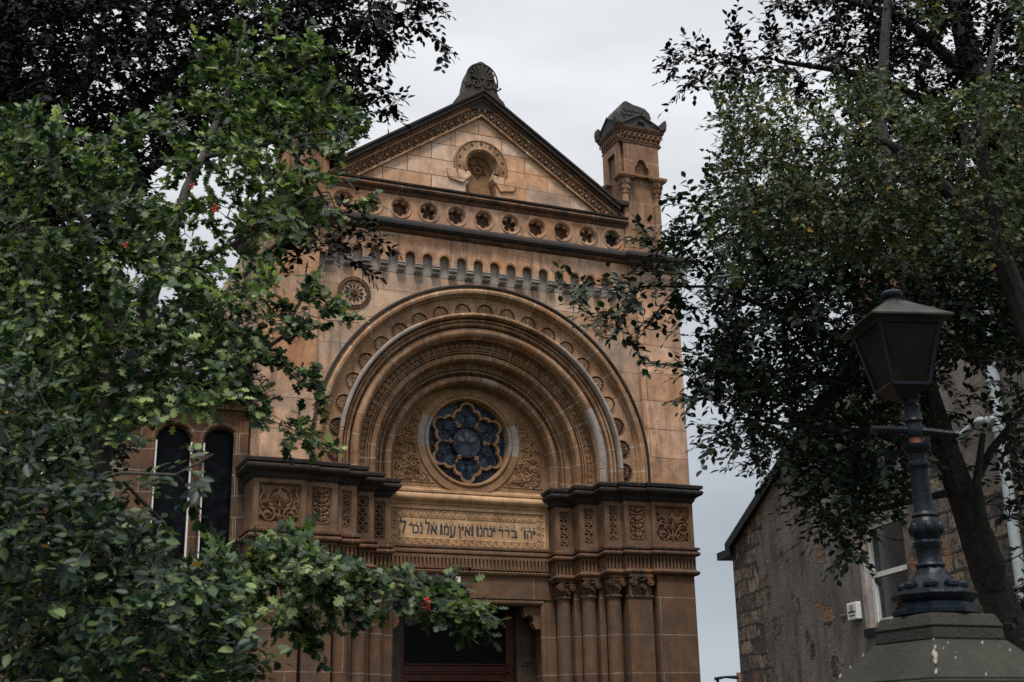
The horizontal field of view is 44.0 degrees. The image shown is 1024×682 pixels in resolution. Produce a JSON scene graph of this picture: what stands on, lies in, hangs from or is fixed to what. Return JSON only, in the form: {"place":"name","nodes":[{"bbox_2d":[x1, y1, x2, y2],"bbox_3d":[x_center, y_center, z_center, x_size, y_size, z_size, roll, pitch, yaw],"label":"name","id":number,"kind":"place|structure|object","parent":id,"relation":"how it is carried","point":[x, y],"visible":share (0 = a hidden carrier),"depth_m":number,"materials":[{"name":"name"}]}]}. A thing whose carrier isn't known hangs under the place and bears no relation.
{"place":"outdoors","nodes":[
{"label":"outdoors","id":0,"kind":"place"},
{"bbox_2d":[48,374,78,648],"bbox_3d":[-4.312,2.688,12.012,0.735,5.430,0.983,-4,-18,8],"label":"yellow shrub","id":1,"kind":"object","parent":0,"point":[68,509],"depth_m":12.14,"materials":[{"name":"green plant"}]},
{"bbox_2d":[21,0,1023,681],"label":"sky","id":2,"kind":"structure","parent":0,"point":[562,67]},
{"bbox_2d":[736,672,740,681],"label":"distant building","id":3,"kind":"structure","parent":0,"point":[739,675],"depth_m":66.39,"materials":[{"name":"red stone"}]},
{"bbox_2d":[717,232,1023,681],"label":"stone house","id":4,"kind":"structure","parent":0,"point":[794,624],"depth_m":22.33,"materials":[{"name":"grey stone"}]},
{"bbox_2d":[847,602,861,620],"bbox_3d":[5.741,4.535,21.275,0.107,0.280,0.360,2,-18,-11],"label":"alarm box","id":5,"kind":"object","parent":4,"relation":"attached to","point":[854,610],"visible":1,"depth_m":21.18,"materials":[{"name":"white paint"}]},
{"bbox_2d":[856,516,908,637],"bbox_3d":[6.051,3.727,20.399,0.210,1.920,1.680,2,-18,-11],"label":"window","id":6,"kind":"structure","parent":4,"relation":"in","point":[890,563],"depth_m":20.70,"materials":[{"name":"grey glass"}]},
{"label":"ground","id":7,"kind":"structure","parent":0,"visible":0},
{"bbox_2d":[0,318,292,681],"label":"privet shrub","id":8,"kind":"object","parent":7,"relation":"on","point":[93,627],"visible":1,"depth_m":4.08,"materials":[{"name":"green plant"}]},
{"bbox_2d":[0,0,459,523],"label":"copper beech","id":9,"kind":"object","parent":7,"relation":"on","point":[18,20],"visible":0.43,"depth_m":10.15,"materials":[{"name":"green plant"}]},
{"bbox_2d":[0,0,511,681],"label":"hawthorn tree","id":10,"kind":"object","parent":7,"relation":"on","point":[306,572],"visible":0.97,"depth_m":5.75,"materials":[{"name":"green plant"}]},
{"bbox_2d":[0,47,703,681],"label":"synagogue","id":11,"kind":"structure","parent":7,"relation":"on","point":[508,437],"depth_m":21.29,"materials":[{"name":"stone"}]},
{"bbox_2d":[401,607,514,681],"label":"door","id":12,"kind":"structure","parent":11,"relation":"in","point":[434,657],"depth_m":21.01,"materials":[{"name":"red wood"}]},
{"bbox_2d":[455,577,466,592],"bbox_3d":[-0.837,3.979,20.620,0.256,0.307,0.239,6,-19,-22],"label":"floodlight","id":13,"kind":"object","parent":11,"relation":"attached to","point":[459,581],"visible":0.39,"depth_m":20.72,"materials":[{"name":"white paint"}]},
{"bbox_2d":[417,389,518,492],"bbox_3d":[-0.753,1.719,21.551,1.856,1.850,0.198,6,-19,-22],"label":"rose window","id":14,"kind":"structure","parent":11,"relation":"in","point":[467,441],"depth_m":21.59,"materials":[{"name":"glass"}]},
{"bbox_2d":[714,675,738,681],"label":"street lamp","id":15,"kind":"object","parent":7,"relation":"on","point":[716,679],"visible":1,"depth_m":57.36,"materials":[{"name":"black metal"}]},
{"bbox_2d":[545,0,1023,650],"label":"green beech","id":16,"kind":"object","parent":7,"relation":"on","point":[861,464],"visible":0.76,"depth_m":8.63,"materials":[{"name":"green plant"}]},
{"bbox_2d":[651,0,1023,276],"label":"copper beech","id":17,"kind":"object","parent":7,"relation":"on","point":[963,62],"visible":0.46,"depth_m":10.93,"materials":[{"name":"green plant"}]},
{"bbox_2d":[689,0,1023,345],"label":"birch tree","id":18,"kind":"object","parent":7,"relation":"on","point":[988,236],"visible":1,"depth_m":7.62,"materials":[{"name":"green plant"}]},
{"label":"path","id":19,"kind":"structure","parent":0,"visible":0},
{"bbox_2d":[835,612,1023,681],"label":"gate pier","id":20,"kind":"structure","parent":19,"relation":"on","point":[948,647],"depth_m":4.47,"materials":[{"name":"stone"}]},
{"bbox_2d":[840,289,980,617],"bbox_3d":[1.534,0.408,4.853,0.358,1.271,0.332,1,-18,-7],"label":"lamp post","id":21,"kind":"object","parent":20,"relation":"on","point":[894,337],"visible":0.99,"depth_m":4.85,"materials":[{"name":"black metal"}]}
]}

